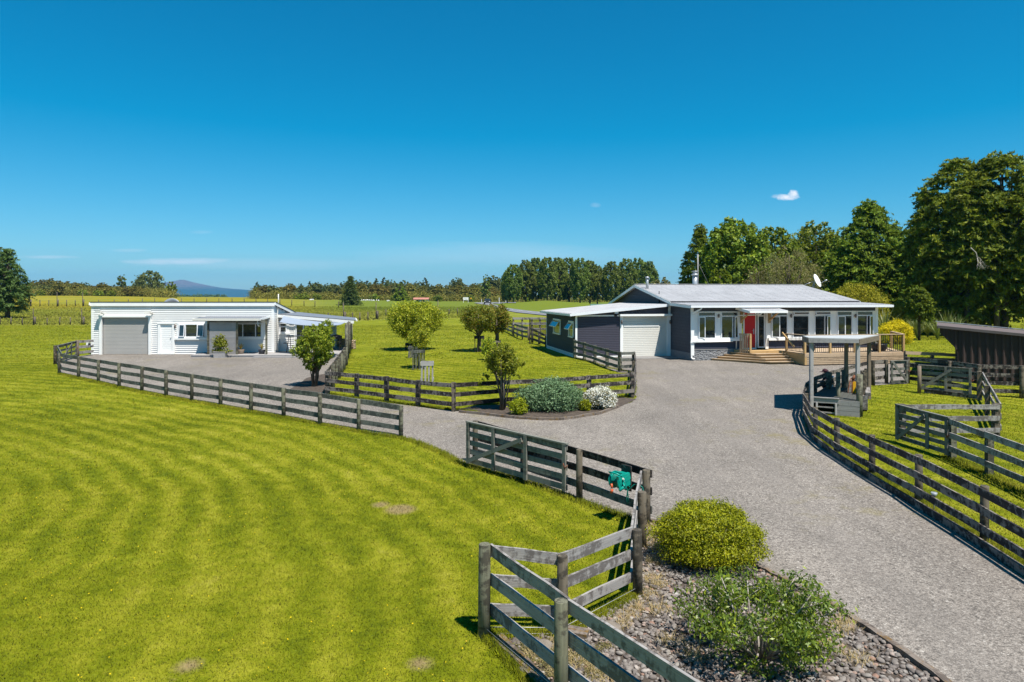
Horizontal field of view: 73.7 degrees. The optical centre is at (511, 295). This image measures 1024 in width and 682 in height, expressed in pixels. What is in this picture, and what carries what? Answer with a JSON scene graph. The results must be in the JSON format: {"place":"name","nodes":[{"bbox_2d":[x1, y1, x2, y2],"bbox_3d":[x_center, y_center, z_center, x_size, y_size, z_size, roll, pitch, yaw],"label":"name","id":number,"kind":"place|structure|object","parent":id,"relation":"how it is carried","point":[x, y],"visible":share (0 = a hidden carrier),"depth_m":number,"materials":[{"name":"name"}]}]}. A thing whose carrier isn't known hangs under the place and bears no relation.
{"place":"outdoors","nodes":[
{"label":"outdoors","id":0,"kind":"place"},
{"bbox_2d":[112,280,249,296],"bbox_3d":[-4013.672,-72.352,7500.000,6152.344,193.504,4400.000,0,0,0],"label":"mountain","id":1,"kind":"structure","parent":0,"point":[186,287],"depth_m":7038.78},
{"bbox_2d":[0,303,479,324],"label":"meadow grass","id":2,"kind":"structure","parent":0,"point":[77,315],"depth_m":134.66,"materials":[{"name":"plant"}]},
{"bbox_2d":[476,302,545,314],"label":"road","id":3,"kind":"structure","parent":0,"point":[523,311],"depth_m":156.72,"materials":[{"name":"asphalt"}]},
{"bbox_2d":[0,296,1023,681],"bbox_3d":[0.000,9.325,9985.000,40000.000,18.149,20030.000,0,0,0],"label":"ground","id":4,"kind":"structure","parent":0,"point":[362,350],"depth_m":13.45,"materials":[{"name":"plant"}]},
{"bbox_2d":[0,248,37,317],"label":"pine tree","id":5,"kind":"object","parent":4,"relation":"on","point":[13,288],"visible":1,"depth_m":107.58,"materials":[{"name":"green plant"}]},
{"bbox_2d":[53,345,61,365],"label":"rail fence","id":6,"kind":"object","parent":4,"relation":"on","point":[55,348],"visible":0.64,"depth_m":36.94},
{"bbox_2d":[56,341,77,359],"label":"field gate","id":7,"kind":"structure","parent":6,"relation":"attached to","point":[70,347],"depth_m":38.82,"materials":[{"name":"grey wood"}]},
{"bbox_2d":[49,282,68,295],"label":"tree","id":8,"kind":"object","parent":4,"relation":"on","point":[59,290],"visible":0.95,"depth_m":313.33,"materials":[{"name":"green plant"}]},
{"bbox_2d":[130,270,165,296],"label":"broadleaf tree","id":9,"kind":"object","parent":4,"relation":"on","point":[142,279],"visible":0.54,"depth_m":326.80,"materials":[{"name":"green plant"}]},
{"bbox_2d":[89,294,357,357],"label":"cottage","id":10,"kind":"structure","parent":4,"relation":"on","point":[193,328],"depth_m":42.47,"materials":[{"name":"white paint"}]},
{"bbox_2d":[98,315,151,354],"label":"garage door","id":11,"kind":"structure","parent":10,"relation":"in","point":[118,334],"depth_m":42.55,"materials":[{"name":"white paint"}]},
{"bbox_2d":[157,322,175,353],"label":"door","id":12,"kind":"structure","parent":10,"relation":"in","point":[166,330],"depth_m":42.47,"materials":[{"name":"white paint"}]},
{"bbox_2d":[175,322,206,339],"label":"window","id":13,"kind":"structure","parent":10,"relation":"in","point":[185,331],"depth_m":42.37,"materials":[{"name":"clear glass"}]},
{"bbox_2d":[238,323,261,336],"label":"window","id":14,"kind":"structure","parent":10,"relation":"in","point":[244,329],"depth_m":42.45,"materials":[{"name":"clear glass"}]},
{"bbox_2d":[280,316,344,325],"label":"shade sail","id":15,"kind":"object","parent":10,"relation":"attached to","point":[289,320],"visible":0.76,"depth_m":41.48,"materials":[{"name":"fabric"}]},
{"bbox_2d":[57,353,402,437],"bbox_3d":[-12.819,3.638,26.661,23.131,1.563,0.558,0,0,35],"label":"rail fence","id":16,"kind":"object","parent":4,"relation":"on","point":[283,399],"visible":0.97,"depth_m":24.25,"materials":[{"name":"wood"}]},
{"bbox_2d":[291,374,330,393],"bbox_3d":[-8.777,3.897,30.348,1.760,0.178,6.301,0,0,-11],"label":"mulch patch","id":17,"kind":"object","parent":4,"relation":"on","point":[305,384],"visible":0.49,"depth_m":29.63,"materials":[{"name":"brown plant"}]},
{"bbox_2d":[289,319,335,386],"bbox_3d":[-8.457,2.495,29.367,1.838,3.039,1.776,0,0,43],"label":"tree","id":18,"kind":"object","parent":17,"relation":"on","point":[318,341],"visible":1,"depth_m":29.10,"materials":[{"name":"green plant"}]},
{"bbox_2d":[0,404,621,680],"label":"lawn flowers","id":19,"kind":"object","parent":4,"relation":"on","point":[255,543],"visible":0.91,"depth_m":12.27,"materials":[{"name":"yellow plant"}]},
{"bbox_2d":[30,283,609,301],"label":"bush undergrowth","id":20,"kind":"object","parent":4,"relation":"on","point":[157,292],"visible":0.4,"depth_m":305.74,"materials":[{"name":"plant"}]},
{"bbox_2d":[326,347,347,389],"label":"rail fence","id":21,"kind":"object","parent":4,"relation":"on","point":[340,361],"visible":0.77,"depth_m":31.78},
{"bbox_2d":[345,320,352,358],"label":"trellis screen","id":22,"kind":"object","parent":4,"relation":"on","point":[348,333],"visible":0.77,"depth_m":42.73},
{"bbox_2d":[335,276,364,305],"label":"cedar tree","id":23,"kind":"object","parent":4,"relation":"on","point":[351,296],"visible":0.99,"depth_m":204.13,"materials":[{"name":"green plant"}]},
{"bbox_2d":[385,299,447,343],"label":"fruit tree","id":24,"kind":"object","parent":4,"relation":"on","point":[404,316],"visible":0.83,"depth_m":44.95,"materials":[{"name":"green plant"}]},
{"bbox_2d":[412,349,424,369],"bbox_3d":[-4.772,3.306,34.904,0.595,1.069,0.625,0,0,2],"label":"tree guard","id":25,"kind":"object","parent":4,"relation":"on","point":[419,355],"visible":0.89,"depth_m":34.65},
{"bbox_2d":[406,320,433,368],"bbox_3d":[-4.737,2.566,35.139,1.361,2.638,1.591,0,0,0],"label":"fruit tree","id":26,"kind":"object","parent":4,"relation":"on","point":[420,337],"visible":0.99,"depth_m":34.92,"materials":[{"name":"green plant"}]},
{"bbox_2d":[420,361,433,381],"bbox_3d":[-3.816,3.476,30.722,0.584,0.972,0.614,0,0,-5],"label":"tree guard","id":27,"kind":"object","parent":4,"relation":"on","point":[426,363],"visible":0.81,"depth_m":30.44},
{"bbox_2d":[458,303,496,351],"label":"fruit tree","id":28,"kind":"object","parent":4,"relation":"on","point":[479,322],"visible":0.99,"depth_m":44.11,"materials":[{"name":"green plant"}]},
{"bbox_2d":[325,371,634,411],"bbox_3d":[-1.457,3.663,25.612,12.381,1.289,3.360,0,0,3],"label":"rail fence","id":29,"kind":"object","parent":4,"relation":"on","point":[418,391],"visible":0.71,"depth_m":25.52,"materials":[{"name":"wood"}]},
{"bbox_2d":[485,302,512,345],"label":"fruit tree","id":30,"kind":"object","parent":4,"relation":"on","point":[503,318],"visible":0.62,"depth_m":46.10,"materials":[{"name":"green plant"}]},
{"bbox_2d":[502,264,523,301],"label":"poplar tree","id":31,"kind":"object","parent":4,"relation":"on","point":[513,285],"visible":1,"depth_m":230.41,"materials":[{"name":"green plant"}]},
{"bbox_2d":[519,259,536,301],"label":"poplar tree","id":32,"kind":"object","parent":4,"relation":"on","point":[529,282],"visible":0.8,"depth_m":235.42,"materials":[{"name":"green plant"}]},
{"bbox_2d":[512,317,545,335],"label":"rail fence","id":33,"kind":"object","parent":4,"relation":"on","point":[521,323],"visible":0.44,"depth_m":61.88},
{"bbox_2d":[526,257,542,300],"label":"poplar tree","id":34,"kind":"object","parent":4,"relation":"on","point":[535,262],"visible":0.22,"depth_m":240.50,"materials":[{"name":"green plant"}]},
{"bbox_2d":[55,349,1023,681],"bbox_3d":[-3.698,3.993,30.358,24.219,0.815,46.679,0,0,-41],"label":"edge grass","id":35,"kind":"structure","parent":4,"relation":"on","point":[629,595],"depth_m":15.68,"materials":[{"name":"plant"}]},
{"bbox_2d":[459,405,619,419],"bbox_3d":[1.159,4.088,23.430,5.839,0.205,1.872,0,0,-9],"label":"timber edging","id":36,"kind":"object","parent":4,"relation":"on","point":[544,418],"visible":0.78,"depth_m":23.07,"materials":[{"name":"wood"}]},
{"bbox_2d":[57,352,1023,681],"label":"gravel drive","id":37,"kind":"structure","parent":4,"relation":"on","point":[945,600],"depth_m":16.19,"materials":[{"name":"gravel"}]},
{"bbox_2d":[211,333,232,357],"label":"planter box","id":38,"kind":"object","parent":37,"relation":"on","point":[218,343],"visible":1,"depth_m":40.19,"materials":[{"name":"green plant"}]},
{"bbox_2d":[711,331,907,364],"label":"deck","id":39,"kind":"structure","parent":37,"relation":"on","point":[826,356],"depth_m":37.11,"materials":[{"name":"brown wood"}]},
{"bbox_2d":[458,397,634,416],"bbox_3d":[1.659,4.064,24.360,7.261,0.120,3.123,0,0,-17],"label":"mulch bed","id":40,"kind":"object","parent":4,"relation":"on","point":[621,401],"visible":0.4,"depth_m":23.98,"materials":[{"name":"brown soil"}]},
{"bbox_2d":[478,342,526,409],"bbox_3d":[-0.314,2.925,24.307,1.536,2.473,1.345,0,0,39],"label":"tree","id":41,"kind":"object","parent":40,"relation":"on","point":[501,369],"visible":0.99,"depth_m":24.15,"materials":[{"name":"green plant"}]},
{"bbox_2d":[506,396,528,414],"bbox_3d":[0.193,3.832,23.541,0.782,0.726,0.720,0,0,0],"label":"shrub","id":42,"kind":"object","parent":40,"relation":"on","point":[517,406],"visible":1,"depth_m":23.42,"materials":[{"name":"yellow plant"}]},
{"bbox_2d":[512,375,584,411],"bbox_3d":[1.345,3.649,24.437,2.730,1.560,2.098,0,0,0],"label":"shrub","id":43,"kind":"object","parent":40,"relation":"on","point":[555,393],"visible":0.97,"depth_m":24.01,"materials":[{"name":"green plant"}]},
{"bbox_2d":[580,384,617,408],"bbox_3d":[3.135,3.696,24.550,1.402,1.062,1.179,0,0,0],"label":"flowering shrub","id":44,"kind":"object","parent":40,"relation":"on","point":[602,397],"visible":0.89,"depth_m":24.33,"materials":[{"name":"white plant"}]},
{"bbox_2d":[536,257,558,300],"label":"poplar tree","id":45,"kind":"object","parent":4,"relation":"on","point":[547,279],"visible":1,"depth_m":230.10,"materials":[{"name":"green plant"}]},
{"bbox_2d":[490,527,632,617],"bbox_3d":[0.856,3.923,9.180,2.449,1.354,0.676,0,0,-29],"label":"rail fence","id":46,"kind":"object","parent":4,"relation":"on","point":[563,581],"visible":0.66,"depth_m":9.05,"materials":[{"name":"wood"}]},
{"bbox_2d":[553,257,569,300],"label":"poplar tree","id":47,"kind":"object","parent":4,"relation":"on","point":[562,287],"visible":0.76,"depth_m":235.17,"materials":[{"name":"green plant"}]},
{"bbox_2d":[472,420,651,524],"bbox_3d":[0.862,3.901,15.264,0.264,1.400,5.727,0,0,-39],"label":"rail fence","id":48,"kind":"object","parent":4,"relation":"on","point":[580,469],"visible":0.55,"depth_m":14.47,"materials":[{"name":"wood"}]},
{"bbox_2d":[465,421,568,491],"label":"field gate","id":49,"kind":"structure","parent":48,"relation":"attached to","point":[492,449],"depth_m":15.86,"materials":[{"name":"grey wood"}]},
{"bbox_2d":[608,464,643,503],"bbox_3d":[2.195,3.721,13.138,0.419,0.770,0.642,0,0,-34],"label":"hose reel","id":50,"kind":"object","parent":48,"relation":"attached to","point":[621,480],"visible":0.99,"depth_m":13.25,"materials":[{"name":"teal plastic"}]},
{"bbox_2d":[561,257,578,301],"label":"poplar tree","id":51,"kind":"object","parent":4,"relation":"on","point":[569,292],"visible":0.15,"depth_m":240.94,"materials":[{"name":"green plant"}]},
{"bbox_2d":[570,258,591,302],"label":"poplar tree","id":52,"kind":"object","parent":4,"relation":"on","point":[580,280],"visible":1,"depth_m":230.34,"materials":[{"name":"green plant"}]},
{"bbox_2d":[478,542,699,681],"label":"rail fence","id":53,"kind":"object","parent":4,"relation":"on","point":[556,660],"visible":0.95,"depth_m":7.32,"materials":[{"name":"wood"}]},
{"bbox_2d":[582,260,600,303],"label":"poplar tree","id":54,"kind":"object","parent":4,"relation":"on","point":[595,277],"visible":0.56,"depth_m":235.22,"materials":[{"name":"green plant"}]},
{"bbox_2d":[573,340,634,371],"bbox_3d":[4.543,3.324,37.066,0.876,1.390,6.795,0,0,-21],"label":"rail fence","id":55,"kind":"object","parent":4,"relation":"on","point":[619,359],"visible":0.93,"depth_m":35.76,"materials":[{"name":"wood"}]},
{"bbox_2d":[601,261,621,303],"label":"poplar tree","id":56,"kind":"object","parent":4,"relation":"on","point":[609,281],"visible":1,"depth_m":230.28,"materials":[{"name":"green plant"}]},
{"bbox_2d":[618,258,638,294],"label":"poplar tree","id":57,"kind":"object","parent":4,"relation":"on","point":[630,277],"visible":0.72,"depth_m":234.75,"materials":[{"name":"green plant"}]},
{"bbox_2d":[630,470,646,594],"bbox_3d":[2.159,3.979,11.498,0.196,1.243,3.258,0,0,13],"label":"rail fence","id":58,"kind":"object","parent":4,"relation":"on","point":[639,524],"visible":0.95,"depth_m":10.26,"materials":[{"name":"wood"}]},
{"bbox_2d":[638,261,659,284],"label":"poplar tree","id":59,"kind":"object","parent":4,"relation":"on","point":[651,272],"visible":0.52,"depth_m":230.45,"materials":[{"name":"green plant"}]},
{"bbox_2d":[681,223,708,284],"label":"spruce","id":60,"kind":"object","parent":4,"relation":"on","point":[698,238],"visible":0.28,"depth_m":85.56,"materials":[{"name":"green plant"}]},
{"bbox_2d":[540,254,893,360],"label":"house","id":61,"kind":"structure","parent":4,"relation":"on","point":[694,321],"depth_m":40.56,"materials":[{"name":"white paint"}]},
{"bbox_2d":[623,316,666,355],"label":"garage door","id":62,"kind":"structure","parent":61,"relation":"in","point":[644,335],"depth_m":41.06,"materials":[{"name":"white paint"}]},
{"bbox_2d":[698,312,715,338],"bbox_3d":[11.053,1.704,38.588,1.057,1.523,0.233,0,0,-10],"label":"window","id":63,"kind":"structure","parent":61,"relation":"in","point":[706,320],"depth_m":38.68,"materials":[{"name":"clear glass"}]},
{"bbox_2d":[721,312,737,338],"bbox_3d":[12.422,1.704,38.847,1.047,1.523,0.205,0,0,-10],"label":"window","id":64,"kind":"structure","parent":61,"relation":"in","point":[729,321],"depth_m":38.90,"materials":[{"name":"clear glass"}]},
{"bbox_2d":[743,312,755,348],"bbox_3d":[13.637,2.025,39.136,0.795,2.150,0.134,0,0,-10],"label":"door","id":65,"kind":"structure","parent":61,"relation":"in","point":[749,323],"depth_m":39.16,"materials":[{"name":"red paint"}]},
{"bbox_2d":[757,313,764,347],"bbox_3d":[14.325,1.991,39.251,0.456,2.058,0.060,0,0,-10],"label":"window","id":66,"kind":"structure","parent":61,"relation":"in","point":[760,318],"depth_m":39.26,"materials":[{"name":"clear glass"}]},
{"bbox_2d":[771,313,787,337],"bbox_3d":[15.466,1.704,39.353,1.043,1.523,0.266,0,0,-10],"label":"window","id":67,"kind":"structure","parent":61,"relation":"in","point":[779,324],"depth_m":39.37,"materials":[{"name":"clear glass"}]},
{"bbox_2d":[792,311,809,337],"bbox_3d":[16.799,1.704,39.630,1.049,1.523,0.176,0,0,-10],"label":"window","id":68,"kind":"structure","parent":61,"relation":"in","point":[800,319],"depth_m":39.67,"materials":[{"name":"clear glass"}]},
{"bbox_2d":[814,311,831,335],"bbox_3d":[18.173,1.704,39.851,1.034,1.523,0.219,0,0,-10],"label":"window","id":69,"kind":"structure","parent":61,"relation":"in","point":[822,319],"depth_m":39.90,"materials":[{"name":"clear glass"}]},
{"bbox_2d":[837,311,851,334],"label":"window","id":70,"kind":"structure","parent":61,"relation":"in","point":[844,318],"depth_m":40.10,"materials":[{"name":"clear glass"}]},
{"bbox_2d":[857,311,872,333],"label":"window","id":71,"kind":"structure","parent":61,"relation":"in","point":[864,318],"depth_m":40.40,"materials":[{"name":"clear glass"}]},
{"bbox_2d":[705,268,736,284],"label":"broadleaf tree","id":72,"kind":"object","parent":4,"relation":"on","point":[725,276],"visible":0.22,"depth_m":79.66,"materials":[{"name":"green plant"}]},
{"bbox_2d":[505,523,939,681],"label":"river stones","id":73,"kind":"object","parent":4,"relation":"on","point":[630,664],"visible":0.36,"depth_m":8.42,"materials":[{"name":"gravel"}]},
{"bbox_2d":[492,634,550,681],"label":"mossy board","id":74,"kind":"object","parent":73,"relation":"on","point":[526,659],"visible":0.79,"depth_m":8.09,"materials":[{"name":"wood"}]},
{"bbox_2d":[515,638,611,681],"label":"ground weeds","id":75,"kind":"object","parent":73,"relation":"on","point":[603,645],"visible":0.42,"depth_m":8.15,"materials":[{"name":"green plant"}]},
{"bbox_2d":[568,625,589,638],"bbox_3d":[0.820,4.345,8.770,0.323,0.110,0.180,0,0,19],"label":"mossy block","id":76,"kind":"object","parent":73,"relation":"on","point":[582,632],"depth_m":8.74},
{"bbox_2d":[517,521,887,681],"bbox_3d":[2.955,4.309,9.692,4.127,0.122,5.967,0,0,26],"label":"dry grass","id":77,"kind":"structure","parent":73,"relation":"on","point":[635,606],"depth_m":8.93,"materials":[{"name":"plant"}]},
{"bbox_2d":[645,495,773,572],"bbox_3d":[3.188,3.843,11.182,2.051,1.104,1.904,0,0,0],"label":"clipped bush","id":78,"kind":"object","parent":73,"relation":"on","point":[704,532],"visible":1,"depth_m":10.83,"materials":[{"name":"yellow plant"}]},
{"bbox_2d":[666,557,858,681],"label":"open shrub","id":79,"kind":"object","parent":73,"relation":"on","point":[793,629],"visible":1,"depth_m":8.04,"materials":[{"name":"green plant"}]},
{"bbox_2d":[690,216,775,284],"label":"broadleaf tree","id":80,"kind":"object","parent":4,"relation":"on","point":[733,253],"visible":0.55,"depth_m":81.69,"materials":[{"name":"green plant"}]},
{"bbox_2d":[741,264,772,283],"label":"twiggy tree","id":81,"kind":"object","parent":4,"relation":"on","point":[757,280],"visible":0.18,"depth_m":75.77,"materials":[{"name":"green plant"}]},
{"bbox_2d":[761,225,808,283],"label":"broadleaf tree","id":82,"kind":"object","parent":4,"relation":"on","point":[786,240],"visible":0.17,"depth_m":90.10,"materials":[{"name":"green plant"}]},
{"bbox_2d":[755,244,828,289],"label":"twiggy tree","id":83,"kind":"object","parent":4,"relation":"on","point":[775,270],"visible":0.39,"depth_m":73.09,"materials":[{"name":"green plant"}]},
{"bbox_2d":[651,518,951,681],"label":"timber edging","id":84,"kind":"object","parent":4,"relation":"on","point":[917,661],"visible":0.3,"depth_m":8.59,"materials":[{"name":"wood"}]},
{"bbox_2d":[790,220,844,284],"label":"broadleaf tree","id":85,"kind":"object","parent":4,"relation":"on","point":[805,238],"visible":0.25,"depth_m":94.15,"materials":[{"name":"green plant"}]},
{"bbox_2d":[814,386,859,416],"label":"loading platform","id":86,"kind":"structure","parent":4,"relation":"on","point":[848,401],"depth_m":23.49,"materials":[{"name":"wood"}]},
{"bbox_2d":[802,335,878,416],"bbox_3d":[12.081,2.899,25.537,2.395,2.859,5.180,0,0,34],"label":"stock shelter","id":87,"kind":"object","parent":4,"relation":"on","point":[858,340],"visible":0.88,"depth_m":23.66,"materials":[{"name":"paint"}]},
{"bbox_2d":[809,198,911,321],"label":"cypress","id":88,"kind":"object","parent":4,"relation":"on","point":[855,255],"visible":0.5,"depth_m":75.87,"materials":[{"name":"green plant"}]},
{"bbox_2d":[832,280,891,326],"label":"golden shrub","id":89,"kind":"object","parent":4,"relation":"on","point":[866,295],"visible":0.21,"depth_m":60.82,"materials":[{"name":"yellow plant"}]},
{"bbox_2d":[862,368,870,410],"bbox_3d":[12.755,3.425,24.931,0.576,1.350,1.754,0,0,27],"label":"post","id":90,"kind":"object","parent":4,"relation":"on","point":[866,391],"visible":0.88,"depth_m":24.25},
{"bbox_2d":[878,317,915,343],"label":"dome shrub","id":91,"kind":"object","parent":4,"relation":"on","point":[897,326],"visible":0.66,"depth_m":51.50,"materials":[{"name":"yellow plant"}]},
{"bbox_2d":[889,360,910,383],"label":"yard gate","id":92,"kind":"structure","parent":4,"relation":"on","point":[899,369],"depth_m":30.08,"materials":[{"name":"grey wood"}]},
{"bbox_2d":[889,291,914,324],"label":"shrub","id":93,"kind":"object","parent":4,"relation":"on","point":[898,308],"visible":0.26,"depth_m":65.95,"materials":[{"name":"green plant"}]},
{"bbox_2d":[876,243,944,322],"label":"cypress","id":94,"kind":"object","parent":4,"relation":"on","point":[892,282],"visible":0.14,"depth_m":72.87,"materials":[{"name":"green plant"}]},
{"bbox_2d":[803,360,1023,558],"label":"rail fence","id":95,"kind":"object","parent":4,"relation":"on","point":[981,508],"visible":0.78,"depth_m":14.40,"materials":[{"name":"wood"}]},
{"bbox_2d":[804,408,1023,576],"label":"timber kerb","id":96,"kind":"structure","parent":4,"relation":"on","point":[1003,558],"depth_m":13.47,"materials":[{"name":"wood"}]},
{"bbox_2d":[902,287,935,339],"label":"round tree","id":97,"kind":"object","parent":4,"relation":"on","point":[922,307],"visible":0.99,"depth_m":55.59,"materials":[{"name":"green plant"}]},
{"bbox_2d":[917,366,920,393],"bbox_3d":[16.588,3.491,27.802,0.140,1.220,0.133,0,0,0],"label":"gate post","id":98,"kind":"object","parent":4,"relation":"on","point":[919,379],"visible":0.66,"depth_m":27.74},
{"bbox_2d":[918,364,973,393],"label":"yard gate","id":99,"kind":"structure","parent":98,"relation":"attached to","point":[946,373],"depth_m":27.30,"materials":[{"name":"grey wood"}]},
{"bbox_2d":[903,351,956,372],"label":"rail fence","id":100,"kind":"object","parent":4,"relation":"on","point":[931,354],"visible":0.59,"depth_m":33.40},
{"bbox_2d":[899,404,1000,436],"bbox_3d":[12.985,3.823,20.269,2.954,1.190,0.208,0,0,0],"label":"rail fence","id":101,"kind":"object","parent":4,"relation":"on","point":[994,418],"visible":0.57,"depth_m":20.17,"materials":[{"name":"wood"}]},
{"bbox_2d":[924,389,976,398],"bbox_3d":[17.366,3.901,26.977,0.040,0.205,1.967,0,0,-39],"label":"ground board","id":102,"kind":"object","parent":4,"relation":"on","point":[956,394],"visible":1,"depth_m":26.98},
{"bbox_2d":[893,157,1021,333],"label":"cypress","id":103,"kind":"object","parent":4,"relation":"on","point":[927,221],"visible":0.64,"depth_m":62.04,"materials":[{"name":"green plant"}]},
{"bbox_2d":[906,357,1023,398],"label":"rail fence","id":104,"kind":"object","parent":4,"relation":"on","point":[1020,376],"visible":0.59,"depth_m":27.16,"materials":[{"name":"wood"}]},
{"bbox_2d":[935,149,1023,328],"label":"cypress","id":105,"kind":"object","parent":4,"relation":"on","point":[999,251],"visible":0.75,"depth_m":59.76,"materials":[{"name":"green plant"}]},
{"bbox_2d":[936,321,1023,381],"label":"shed","id":106,"kind":"structure","parent":4,"relation":"on","point":[980,344],"depth_m":31.07,"materials":[{"name":"brown metal"}]},
{"bbox_2d":[948,418,1023,483],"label":"rail fence","id":107,"kind":"object","parent":4,"relation":"on","point":[990,453],"visible":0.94,"depth_m":16.38,"materials":[{"name":"wood"}]},
{"bbox_2d":[895,404,950,454],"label":"yard gate","id":108,"kind":"structure","parent":107,"relation":"attached to","point":[926,416],"depth_m":18.72,"materials":[{"name":"grey wood"}]},
{"bbox_2d":[977,371,1001,430],"bbox_3d":[16.273,3.678,23.332,0.211,1.472,6.956,0,0,31],"label":"rail fence","id":109,"kind":"object","parent":4,"relation":"on","point":[987,396],"visible":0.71,"depth_m":23.51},
{"bbox_2d":[0,0,1023,295],"label":"sky","id":110,"kind":"structure","parent":0,"point":[232,144],"materials":[{"name":"blue"}]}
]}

